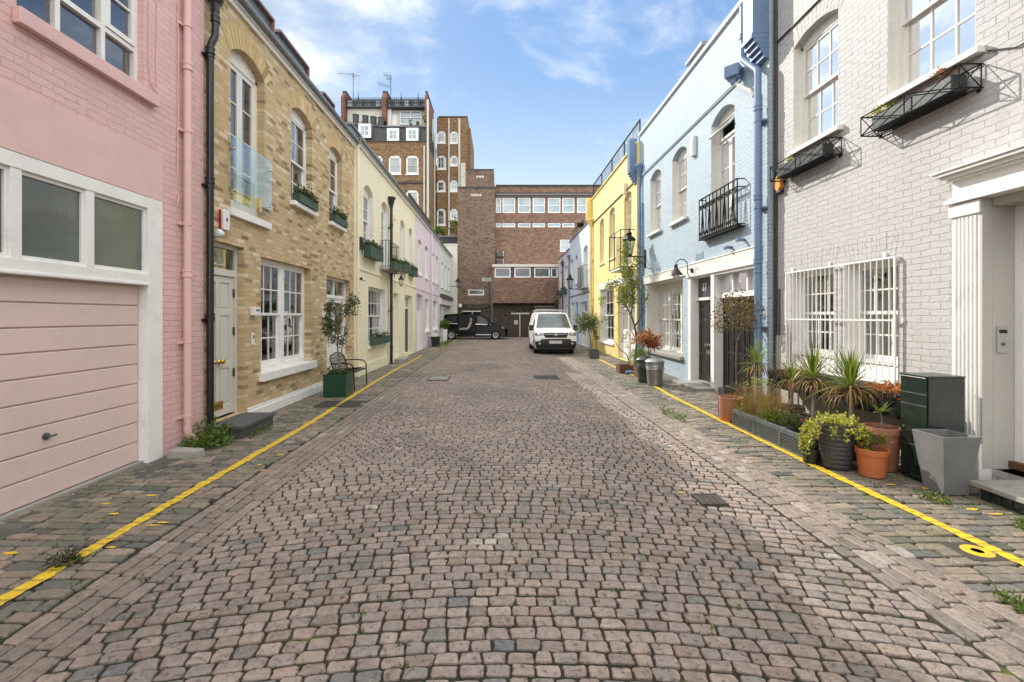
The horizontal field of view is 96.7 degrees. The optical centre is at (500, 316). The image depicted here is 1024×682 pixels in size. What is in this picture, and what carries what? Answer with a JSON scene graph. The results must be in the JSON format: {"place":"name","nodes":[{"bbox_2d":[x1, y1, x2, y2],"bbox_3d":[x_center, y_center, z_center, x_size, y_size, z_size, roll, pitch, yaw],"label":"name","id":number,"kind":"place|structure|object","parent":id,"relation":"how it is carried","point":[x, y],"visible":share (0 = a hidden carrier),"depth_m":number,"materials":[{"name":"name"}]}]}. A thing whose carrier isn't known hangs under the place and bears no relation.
{"place":"outdoors","nodes":[
{"label":"outdoors","id":0,"kind":"place"},
{"bbox_2d":[341,91,436,230],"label":"mansion block","id":1,"kind":"structure","parent":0,"point":[400,147],"depth_m":50.27,"materials":[{"name":"brown brick"}]},
{"bbox_2d":[400,111,421,124],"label":"terrace window","id":2,"kind":"structure","parent":1,"relation":"in","point":[404,115],"depth_m":52.58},
{"bbox_2d":[432,116,473,235],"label":"mansion wing","id":3,"kind":"structure","parent":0,"point":[455,153],"depth_m":56.00,"materials":[{"name":"brick"}]},
{"bbox_2d":[260,0,739,186],"label":"sky","id":4,"kind":"structure","parent":0,"point":[549,91],"materials":[{"name":"blue"}]},
{"bbox_2d":[410,337,598,386],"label":"cobbled road","id":5,"kind":"structure","parent":0,"point":[499,360],"depth_m":15.08,"materials":[{"name":"stone"}]},
{"bbox_2d":[528,310,576,352],"bbox_3d":[2.470,0.688,22.600,2.240,2.025,5.060,0,0,0],"label":"white van","id":6,"kind":"object","parent":5,"relation":"on","point":[552,332],"visible":1,"depth_m":20.69,"materials":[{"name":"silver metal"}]},
{"bbox_2d":[0,337,1023,638],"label":"cobbled pavement","id":7,"kind":"structure","parent":0,"point":[64,527],"depth_m":4.10,"materials":[{"name":"stone"}]},
{"bbox_2d":[42,539,98,569],"bbox_3d":[-2.973,1.672,3.172,0.290,0.134,0.305,0,0,0],"label":"weed clump","id":8,"kind":"object","parent":7,"relation":"on","point":[62,560],"visible":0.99,"depth_m":3.12,"materials":[{"name":"green plant"}]},
{"bbox_2d":[0,458,182,539],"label":"pavement strip","id":9,"kind":"object","parent":7,"relation":"on","point":[160,463],"visible":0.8,"depth_m":4.32,"materials":[{"name":"stone"}]},
{"bbox_2d":[167,447,204,459],"bbox_3d":[-3.791,1.658,5.510,0.375,0.124,0.177,0,0,0],"label":"stone block","id":10,"kind":"object","parent":7,"relation":"on","point":[186,453],"visible":0.86,"depth_m":5.44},
{"bbox_2d":[178,415,235,448],"bbox_3d":[-3.837,1.535,5.975,0.602,0.469,0.891,0,0,0],"label":"weed clump","id":11,"kind":"object","parent":7,"relation":"on","point":[217,437],"visible":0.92,"depth_m":5.91,"materials":[{"name":"plant"}]},
{"bbox_2d":[0,355,422,605],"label":"yellow line","id":12,"kind":"object","parent":7,"relation":"on","point":[34,581],"visible":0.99,"depth_m":3.89,"materials":[{"name":"paint"}]},
{"bbox_2d":[204,412,275,438],"bbox_3d":[-3.835,1.629,6.775,0.530,0.202,0.950,0,0,0],"label":"door step","id":13,"kind":"object","parent":7,"relation":"on","point":[243,423],"depth_m":6.68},
{"bbox_2d":[313,401,365,407],"bbox_3d":[-3.090,1.707,8.800,0.820,0.046,0.600,0,0,0],"label":"drain cover","id":14,"kind":"object","parent":7,"relation":"on","point":[324,404],"visible":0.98,"depth_m":8.73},
{"bbox_2d":[320,288,361,397],"bbox_3d":[-3.425,0.541,9.787,0.909,2.318,0.674,0,0,0],"label":"potted tree","id":15,"kind":"object","parent":7,"relation":"on","point":[338,383],"visible":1,"depth_m":9.67,"materials":[{"name":"plant"}]},
{"bbox_2d":[329,352,366,390],"bbox_3d":[-3.612,1.274,10.840,0.624,0.857,0.989,0,0,0],"label":"bench","id":16,"kind":"object","parent":7,"relation":"on","point":[345,363],"visible":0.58,"depth_m":10.80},
{"bbox_2d":[444,314,507,339],"bbox_3d":[-2.000,0.780,34.222,5.100,1.960,2.085,0,0,0],"label":"black minivan","id":17,"kind":"object","parent":7,"relation":"on","point":[470,325],"visible":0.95,"depth_m":33.44,"materials":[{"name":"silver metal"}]},
{"bbox_2d":[3,454,1002,554],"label":"paint splashes","id":18,"kind":"object","parent":7,"relation":"on","point":[6,553],"visible":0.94,"depth_m":3.90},
{"bbox_2d":[32,353,1020,672],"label":"joint weeds","id":19,"kind":"object","parent":7,"relation":"on","point":[528,543],"visible":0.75,"depth_m":3.48,"materials":[{"name":"plant"}]},
{"bbox_2d":[571,310,602,358],"bbox_3d":[3.459,0.661,18.402,1.168,2.079,1.173,0,0,-20],"label":"potted tree","id":20,"kind":"object","parent":7,"relation":"on","point":[585,322],"visible":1,"depth_m":18.27,"materials":[{"name":"green plant"}]},
{"bbox_2d":[598,239,648,363],"bbox_3d":[4.344,-0.519,17.668,1.112,4.441,6.170,0,0,0],"label":"climbing vine","id":21,"kind":"object","parent":7,"relation":"on","point":[625,248],"visible":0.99,"depth_m":15.11,"materials":[{"name":"green plant"}]},
{"bbox_2d":[629,344,655,376],"bbox_3d":[3.845,1.239,12.708,1.002,0.922,1.014,0,0,31],"label":"potted bush","id":22,"kind":"object","parent":7,"relation":"on","point":[638,352],"visible":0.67,"depth_m":12.69,"materials":[{"name":"green plant"}]},
{"bbox_2d":[636,354,650,382],"bbox_3d":[3.720,1.334,11.682,0.463,0.731,0.467,0,0,0],"label":"dustbin","id":23,"kind":"object","parent":7,"relation":"on","point":[641,369],"visible":0.62,"depth_m":11.54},
{"bbox_2d":[631,326,663,356],"bbox_3d":[3.875,0.973,11.979,0.874,1.455,0.823,0,0,0],"label":"potted tree","id":24,"kind":"object","parent":7,"relation":"on","point":[649,341],"visible":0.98,"depth_m":11.85,"materials":[{"name":"orange plant"}]},
{"bbox_2d":[645,357,664,386],"bbox_3d":[3.800,1.334,11.171,0.472,0.731,0.475,0,0,0],"label":"dustbin","id":25,"kind":"object","parent":7,"relation":"on","point":[654,367],"visible":1,"depth_m":11.01,"materials":[{"name":"metal"}]},
{"bbox_2d":[670,379,714,390],"bbox_3d":[4.655,1.692,11.100,0.470,0.115,1.500,0,0,0],"label":"door step","id":26,"kind":"object","parent":7,"relation":"on","point":[690,385],"depth_m":10.85,"materials":[{"name":"stone"}]},
{"bbox_2d":[718,391,743,422],"bbox_3d":[3.768,1.444,7.411,0.367,0.512,0.416,0,0,-43],"label":"terracotta pot","id":27,"kind":"object","parent":7,"relation":"on","point":[724,415],"visible":0.77,"depth_m":7.31,"materials":[{"name":"ceramic"}]},
{"bbox_2d":[701,286,771,399],"bbox_3d":[4.460,0.572,8.385,1.183,2.257,1.289,0,0,0],"label":"potted tree","id":28,"kind":"object","parent":7,"relation":"on","point":[731,312],"visible":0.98,"depth_m":8.37,"materials":[{"name":"green plant"}]},
{"bbox_2d":[733,409,761,434],"bbox_3d":[3.744,1.567,6.790,0.252,0.265,0.580,0,0,0],"label":"trough planter","id":29,"kind":"object","parent":7,"relation":"on","point":[745,424],"visible":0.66,"depth_m":6.77,"materials":[{"name":"plastic"}]},
{"bbox_2d":[717,376,808,423],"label":"dry grass","id":30,"kind":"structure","parent":29,"relation":"in","point":[762,401],"depth_m":6.74,"materials":[{"name":"plant"}]},
{"bbox_2d":[737,337,787,401],"bbox_3d":[4.250,0.999,7.598,0.790,1.402,0.837,0,0,-15],"label":"cordyline","id":31,"kind":"object","parent":7,"relation":"on","point":[756,358],"visible":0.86,"depth_m":7.58,"materials":[{"name":"plant"}]},
{"bbox_2d":[754,417,796,446],"bbox_3d":[3.744,1.567,6.200,0.252,0.265,0.580,0,0,0],"label":"trough planter","id":32,"kind":"object","parent":7,"relation":"on","point":[769,431],"visible":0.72,"depth_m":6.18,"materials":[{"name":"plastic"}]},
{"bbox_2d":[778,404,800,429],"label":"shrub","id":33,"kind":"object","parent":32,"relation":"on","point":[787,421],"visible":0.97,"depth_m":5.94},
{"bbox_2d":[779,427,820,461],"bbox_3d":[3.744,1.567,5.610,0.252,0.265,0.580,0,0,0],"label":"trough planter","id":34,"kind":"object","parent":7,"relation":"on","point":[788,441],"visible":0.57,"depth_m":5.70,"materials":[{"name":"plastic"}]},
{"bbox_2d":[597,359,1023,565],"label":"yellow line","id":35,"kind":"object","parent":7,"relation":"on","point":[977,541],"visible":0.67,"depth_m":4.25,"materials":[{"name":"paint"}]},
{"bbox_2d":[801,441,819,464],"bbox_3d":[3.600,1.561,5.298,0.191,0.278,0.227,0,0,0],"label":"plastic pot","id":36,"kind":"object","parent":7,"relation":"on","point":[812,457],"visible":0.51,"depth_m":5.22,"materials":[{"name":"plastic"}]},
{"bbox_2d":[783,342,844,426],"bbox_3d":[4.209,0.996,6.097,0.770,1.407,0.911,0,0,-26],"label":"cordyline","id":37,"kind":"object","parent":7,"relation":"on","point":[812,359],"visible":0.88,"depth_m":6.11,"materials":[{"name":"plant"}]},
{"bbox_2d":[767,369,900,419],"bbox_3d":[4.739,1.299,6.376,0.392,0.802,2.760,0,0,0],"label":"trough planter","id":38,"kind":"object","parent":7,"relation":"on","point":[895,413],"visible":0.34,"depth_m":6.10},
{"bbox_2d":[855,379,900,399],"bbox_3d":[4.617,0.888,5.413,0.654,0.266,0.859,0,0,0],"label":"dry plant","id":39,"kind":"object","parent":38,"relation":"in","point":[886,386],"visible":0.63,"depth_m":5.40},
{"bbox_2d":[796,410,872,470],"bbox_3d":[3.763,1.377,5.112,0.704,0.646,0.682,0,0,0],"label":"potted plant","id":40,"kind":"object","parent":7,"relation":"on","point":[837,436],"visible":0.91,"depth_m":5.01,"materials":[{"name":"plant"}]},
{"bbox_2d":[794,345,896,460],"bbox_3d":[4.161,1.006,5.483,0.891,1.387,0.989,0,0,0],"label":"cordyline","id":41,"kind":"object","parent":7,"relation":"on","point":[851,368],"visible":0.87,"depth_m":5.45,"materials":[{"name":"plant"}]},
{"bbox_2d":[854,431,892,478],"bbox_3d":[4.006,1.472,4.870,0.359,0.456,0.306,0,0,0],"label":"potted plant","id":42,"kind":"object","parent":7,"relation":"on","point":[873,463],"visible":0.9,"depth_m":4.79,"materials":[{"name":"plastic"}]},
{"bbox_2d":[864,401,900,471],"bbox_3d":[4.274,1.315,5.090,0.354,0.771,0.377,0,0,31],"label":"terracotta pot","id":43,"kind":"object","parent":7,"relation":"on","point":[892,431],"visible":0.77,"depth_m":4.97,"materials":[{"name":"ceramic"}]},
{"bbox_2d":[899,372,965,481],"bbox_3d":[4.506,1.153,4.760,0.396,1.094,0.332,0,0,0],"label":"parcel box","id":44,"kind":"object","parent":7,"relation":"on","point":[931,400],"visible":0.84,"depth_m":4.63,"materials":[{"name":"metal"}]},
{"bbox_2d":[901,441,921,479],"bbox_3d":[4.326,1.510,4.760,0.011,0.334,0.296,0,0,0],"label":"door","id":45,"kind":"structure","parent":44,"relation":"in","point":[909,459],"depth_m":4.80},
{"bbox_2d":[901,402,926,444],"bbox_3d":[4.324,1.133,4.760,0.014,0.420,0.296,0,0,0],"label":"door","id":46,"kind":"structure","parent":44,"relation":"in","point":[912,416],"depth_m":4.78,"materials":[{"name":"metal"}]},
{"bbox_2d":[914,489,955,504],"bbox_3d":[4.008,1.679,4.203,0.247,0.132,0.309,0,0,-42],"label":"weed clump","id":47,"kind":"object","parent":7,"relation":"on","point":[936,498],"visible":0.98,"depth_m":4.19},
{"bbox_2d":[912,429,980,494],"bbox_3d":[4.335,1.417,4.430,0.359,0.565,0.331,0,0,0],"label":"tapered planter","id":48,"kind":"object","parent":7,"relation":"on","point":[947,458],"visible":0.95,"depth_m":4.32,"materials":[{"name":"concrete"}]},
{"bbox_2d":[938,542,1010,561],"bbox_3d":[3.415,1.706,3.270,0.290,0.048,0.260,0,0,0],"label":"hydrant cover","id":49,"kind":"object","parent":7,"relation":"on","point":[973,551],"visible":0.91,"depth_m":3.26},
{"bbox_2d":[969,480,1023,514],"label":"door step","id":50,"kind":"object","parent":7,"relation":"on","point":[1008,494],"depth_m":4.11,"materials":[{"name":"stone"}]},
{"bbox_2d":[990,581,1023,613],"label":"weed clump","id":51,"kind":"object","parent":7,"relation":"on","point":[1014,599],"visible":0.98,"depth_m":2.68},
{"bbox_2d":[0,337,1023,681],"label":"gutter setts","id":52,"kind":"structure","parent":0,"point":[974,617],"depth_m":3.20,"materials":[{"name":"stone"}]},
{"bbox_2d":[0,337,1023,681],"bbox_3d":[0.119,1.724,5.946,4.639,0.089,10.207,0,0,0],"label":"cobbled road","id":53,"kind":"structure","parent":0,"point":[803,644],"depth_m":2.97,"materials":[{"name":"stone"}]},
{"bbox_2d":[691,493,728,506],"bbox_3d":[1.940,1.708,4.220,0.240,0.044,0.240,0,0,0],"label":"drain cover","id":54,"kind":"object","parent":53,"relation":"on","point":[708,499],"visible":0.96,"depth_m":4.19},
{"bbox_2d":[457,169,600,336],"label":"office building","id":55,"kind":"structure","parent":0,"point":[513,244],"depth_m":38.00,"materials":[{"name":"brick"}]},
{"bbox_2d":[502,198,514,212],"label":"window","id":56,"kind":"structure","parent":55,"relation":"in","point":[508,204],"depth_m":38.68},
{"bbox_2d":[514,268,530,277],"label":"window","id":57,"kind":"structure","parent":55,"relation":"in","point":[518,272],"depth_m":37.53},
{"bbox_2d":[520,314,527,335],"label":"door","id":58,"kind":"structure","parent":55,"relation":"in","point":[523,317],"depth_m":38.05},
{"bbox_2d":[518,198,530,212],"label":"window","id":59,"kind":"structure","parent":55,"relation":"in","point":[524,204],"depth_m":38.68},
{"bbox_2d":[533,198,544,212],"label":"window","id":60,"kind":"structure","parent":55,"relation":"in","point":[538,203],"depth_m":38.68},
{"bbox_2d":[548,198,559,212],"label":"window","id":61,"kind":"structure","parent":55,"relation":"in","point":[553,203],"depth_m":38.68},
{"bbox_2d":[562,198,573,212],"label":"window","id":62,"kind":"structure","parent":55,"relation":"in","point":[567,203],"depth_m":38.68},
{"bbox_2d":[214,334,1023,477],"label":"ground","id":63,"kind":"structure","parent":0,"point":[1016,472],"depth_m":5.26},
{"bbox_2d":[0,0,203,522],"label":"mews house","id":64,"kind":"structure","parent":63,"relation":"on","point":[101,239],"depth_m":4.71,"materials":[{"name":"brick"}]},
{"bbox_2d":[0,274,136,514],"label":"garage door","id":65,"kind":"structure","parent":64,"relation":"in","point":[68,348],"depth_m":4.35,"materials":[{"name":"metal"}]},
{"bbox_2d":[12,0,159,106],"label":"window","id":66,"kind":"structure","parent":64,"relation":"in","point":[48,30],"depth_m":4.73,"materials":[{"name":"white wood"}]},
{"bbox_2d":[201,0,359,434],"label":"mews house","id":67,"kind":"structure","parent":63,"relation":"on","point":[276,129],"depth_m":8.27,"materials":[{"name":"brick"}]},
{"bbox_2d":[219,209,229,230],"bbox_3d":[-4.061,-1.420,6.710,0.077,0.300,0.160,0,0,0],"label":"alarm box","id":68,"kind":"object","parent":67,"relation":"attached to","point":[224,219],"visible":1,"depth_m":6.65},
{"bbox_2d":[214,275,234,417],"bbox_3d":[-4.219,0.448,6.835,0.128,2.125,0.800,0,0,0],"label":"door","id":69,"kind":"structure","parent":67,"relation":"in","point":[224,293],"depth_m":6.98,"materials":[{"name":"white wood"}]},
{"bbox_2d":[228,50,271,229],"bbox_3d":[-4.175,-2.890,7.440,0.290,2.720,1.200,0,0,0],"label":"french window","id":70,"kind":"structure","parent":67,"relation":"in","point":[241,70],"depth_m":7.48,"materials":[{"name":"white wood"}]},
{"bbox_2d":[237,257,316,381],"bbox_3d":[-4.283,0.040,8.845,0.567,2.140,2.250,0,0,0],"label":"window","id":71,"kind":"structure","parent":67,"relation":"in","point":[282,364],"depth_m":8.84,"materials":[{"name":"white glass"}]},
{"bbox_2d":[290,108,317,216],"bbox_3d":[-4.160,-3.215,9.425,0.340,2.070,1.130,0,0,0],"label":"window","id":72,"kind":"structure","parent":67,"relation":"in","point":[296,119],"depth_m":9.61,"materials":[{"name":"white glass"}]},
{"bbox_2d":[291,184,319,211],"bbox_3d":[-4.007,-2.525,9.433,0.273,0.490,1.030,0,0,0],"label":"window box","id":73,"kind":"object","parent":67,"relation":"attached to","point":[304,196],"visible":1,"depth_m":9.28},
{"bbox_2d":[327,298,332,372],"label":"door","id":74,"kind":"structure","parent":67,"relation":"in","point":[329,348],"depth_m":11.31,"materials":[{"name":"white wood"}]},
{"bbox_2d":[328,148,346,232],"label":"window","id":75,"kind":"structure","parent":67,"relation":"in","point":[332,157],"depth_m":11.70,"materials":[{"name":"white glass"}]},
{"bbox_2d":[333,299,343,369],"bbox_3d":[-4.269,0.612,11.996,0.062,2.135,0.778,0,0,0],"label":"door","id":76,"kind":"structure","parent":67,"relation":"in","point":[341,301],"depth_m":12.01,"materials":[{"name":"white wood"}]},
{"bbox_2d":[330,205,347,227],"bbox_3d":[-4.026,-2.508,11.399,0.300,0.437,0.924,0,0,0],"label":"window box","id":77,"kind":"object","parent":67,"relation":"attached to","point":[337,216],"visible":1,"depth_m":11.15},
{"bbox_2d":[345,122,441,376],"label":"mews house","id":78,"kind":"structure","parent":63,"relation":"on","point":[385,208],"depth_m":15.69,"materials":[{"name":"beige paint"}]},
{"bbox_2d":[364,187,372,244],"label":"window","id":79,"kind":"structure","parent":78,"relation":"in","point":[368,205],"depth_m":14.39,"materials":[{"name":"white glass"}]},
{"bbox_2d":[362,235,383,261],"bbox_3d":[-3.873,-2.078,13.915,0.391,0.635,1.521,0,0,0],"label":"window box","id":80,"kind":"object","parent":78,"relation":"attached to","point":[372,250],"visible":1,"depth_m":13.55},
{"bbox_2d":[368,286,387,348],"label":"window","id":81,"kind":"structure","parent":78,"relation":"in","point":[377,296],"depth_m":15.47,"materials":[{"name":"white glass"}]},
{"bbox_2d":[370,331,390,344],"bbox_3d":[-3.884,0.660,14.911,0.294,0.459,1.978,0,0,0],"label":"window box","id":82,"kind":"object","parent":78,"relation":"on","point":[379,339],"visible":1,"depth_m":14.57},
{"bbox_2d":[381,205,387,267],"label":"window","id":83,"kind":"structure","parent":78,"relation":"in","point":[384,215],"depth_m":16.34,"materials":[{"name":"white glass"}]},
{"bbox_2d":[380,240,399,273],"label":"balcony","id":84,"kind":"structure","parent":78,"relation":"attached to","point":[387,270],"depth_m":15.36,"materials":[{"name":"metal"}]},
{"bbox_2d":[400,223,404,263],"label":"window","id":85,"kind":"structure","parent":78,"relation":"in","point":[402,229],"depth_m":19.20,"materials":[{"name":"white glass"}]},
{"bbox_2d":[408,193,439,351],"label":"mews house","id":86,"kind":"structure","parent":63,"relation":"on","point":[427,295],"depth_m":24.87,"materials":[{"name":"pink paint"}]},
{"bbox_2d":[437,241,453,335],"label":"mews house","id":87,"kind":"structure","parent":63,"relation":"on","point":[446,299],"depth_m":32.93,"materials":[{"name":"paint"}]},
{"bbox_2d":[444,244,457,336],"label":"end wall","id":88,"kind":"structure","parent":63,"relation":"on","point":[452,249],"depth_m":37.50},
{"bbox_2d":[558,248,569,314],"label":"mews house","id":89,"kind":"structure","parent":63,"relation":"on","point":[563,275],"depth_m":34.25,"materials":[{"name":"white paint"}]},
{"bbox_2d":[566,220,589,347],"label":"mews house","id":90,"kind":"structure","parent":63,"relation":"on","point":[578,257],"depth_m":27.50,"materials":[{"name":"blue paint"}]},
{"bbox_2d":[583,247,587,286],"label":"window","id":91,"kind":"structure","parent":90,"relation":"in","point":[585,253],"depth_m":26.20,"materials":[{"name":"white glass"}]},
{"bbox_2d":[586,119,640,362],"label":"mews house","id":92,"kind":"structure","parent":63,"relation":"on","point":[611,209],"depth_m":19.60,"materials":[{"name":"yellow paint"}]},
{"bbox_2d":[599,287,613,345],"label":"window","id":93,"kind":"structure","parent":92,"relation":"in","point":[606,330],"depth_m":20.97,"materials":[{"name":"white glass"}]},
{"bbox_2d":[609,229,634,272],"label":"balcony","id":94,"kind":"structure","parent":92,"relation":"attached to","point":[618,254],"depth_m":17.34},
{"bbox_2d":[623,306,627,358],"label":"door","id":95,"kind":"structure","parent":92,"relation":"in","point":[625,317],"depth_m":18.12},
{"bbox_2d":[627,192,631,265],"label":"window","id":96,"kind":"structure","parent":92,"relation":"in","point":[629,201],"depth_m":17.41,"materials":[{"name":"white glass"}]},
{"bbox_2d":[635,0,772,397],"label":"mews house","id":97,"kind":"structure","parent":63,"relation":"on","point":[718,101],"depth_m":10.55,"materials":[{"name":"blue brick"}]},
{"bbox_2d":[622,228,645,267],"bbox_3d":[4.506,-2.326,15.350,0.785,1.352,0.409,0,0,0],"label":"street lantern","id":98,"kind":"object","parent":97,"relation":"attached to","point":[629,236],"visible":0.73,"depth_m":15.29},
{"bbox_2d":[647,171,661,237],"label":"window","id":99,"kind":"structure","parent":97,"relation":"in","point":[655,186],"depth_m":14.80,"materials":[{"name":"white glass"}]},
{"bbox_2d":[644,280,705,359],"bbox_3d":[5.233,0.055,13.690,0.867,2.230,3.080,0,0,0],"label":"window","id":100,"kind":"structure","parent":97,"relation":"in","point":[670,295],"depth_m":14.04,"materials":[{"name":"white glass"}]},
{"bbox_2d":[668,148,687,226],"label":"window","id":101,"kind":"structure","parent":97,"relation":"in","point":[679,168],"depth_m":12.85,"materials":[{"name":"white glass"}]},
{"bbox_2d":[685,41,707,66],"bbox_3d":[5.800,-6.890,12.750,0.800,1.000,1.100,0,0,0],"label":"roof hatch","id":102,"kind":"object","parent":97,"relation":"on","point":[695,53],"visible":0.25,"depth_m":12.64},
{"bbox_2d":[699,300,710,381],"bbox_3d":[5.087,0.602,11.120,0.113,1.995,1.110,0,0,0],"label":"door","id":103,"kind":"structure","parent":97,"relation":"in","point":[704,326],"depth_m":11.34,"materials":[{"name":"black wood"}]},
{"bbox_2d":[698,178,744,240],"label":"balcony","id":104,"kind":"structure","parent":97,"relation":"attached to","point":[722,231],"depth_m":9.88,"materials":[{"name":"metal"}]},
{"bbox_2d":[709,105,734,230],"bbox_3d":[4.977,-3.225,10.030,0.347,2.750,1.060,0,0,0],"label":"french window","id":105,"kind":"structure","parent":97,"relation":"in","point":[722,149],"depth_m":10.39,"materials":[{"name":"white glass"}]},
{"bbox_2d":[723,298,731,386],"bbox_3d":[5.117,0.637,10.184,0.053,2.085,0.418,0,0,0],"label":"garage door","id":106,"kind":"structure","parent":97,"relation":"in","point":[727,337],"depth_m":10.19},
{"bbox_2d":[732,297,742,384],"bbox_3d":[5.117,0.637,9.761,0.053,2.085,0.418,0,0,0],"label":"garage door","id":107,"kind":"structure","parent":97,"relation":"in","point":[736,331],"depth_m":9.73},
{"bbox_2d":[743,296,753,388],"bbox_3d":[5.117,0.637,9.339,0.053,2.085,0.418,0,0,0],"label":"garage door","id":108,"kind":"structure","parent":97,"relation":"in","point":[747,335],"depth_m":9.32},
{"bbox_2d":[773,0,1023,479],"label":"mews house","id":109,"kind":"structure","parent":63,"relation":"on","point":[901,248],"depth_m":5.65,"materials":[{"name":"white brick"}]},
{"bbox_2d":[770,137,842,182],"bbox_3d":[4.875,-2.539,7.320,0.268,0.425,1.378,0,0,0],"label":"planter cage","id":110,"kind":"object","parent":109,"relation":"attached to","point":[820,154],"visible":1,"depth_m":7.14,"materials":[{"name":"metal"}]},
{"bbox_2d":[790,267,833,375],"bbox_3d":[5.135,0.075,7.310,0.330,1.650,0.980,0,0,0],"label":"window","id":111,"kind":"structure","parent":109,"relation":"in","point":[831,268],"depth_m":7.71,"materials":[{"name":"wood"}]},
{"bbox_2d":[787,12,842,156],"bbox_3d":[5.070,-3.697,7.212,0.320,1.945,1.175,0,0,0],"label":"window","id":112,"kind":"structure","parent":109,"relation":"in","point":[815,64],"depth_m":7.41,"materials":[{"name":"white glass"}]},
{"bbox_2d":[845,258,897,386],"bbox_3d":[5.135,0.075,6.160,0.330,1.650,0.880,0,0,0],"label":"window","id":113,"kind":"structure","parent":109,"relation":"in","point":[879,262],"depth_m":6.45,"materials":[{"name":"wood"}]},
{"bbox_2d":[860,63,983,138],"bbox_3d":[4.875,-2.529,5.373,0.268,0.404,1.344,0,0,0],"label":"planter cage","id":114,"kind":"object","parent":109,"relation":"attached to","point":[939,93],"visible":1,"depth_m":5.20,"materials":[{"name":"metal"}]},
{"bbox_2d":[878,0,984,106],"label":"window","id":115,"kind":"structure","parent":109,"relation":"in","point":[924,36],"depth_m":5.53,"materials":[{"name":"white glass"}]},
{"bbox_2d":[774,358,805,424],"bbox_3d":[4.397,1.150,6.861,0.446,1.100,0.582,0,0,26],"label":"cordyline","id":116,"kind":"object","parent":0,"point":[799,409],"visible":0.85,"depth_m":6.81,"materials":[{"name":"plant"}]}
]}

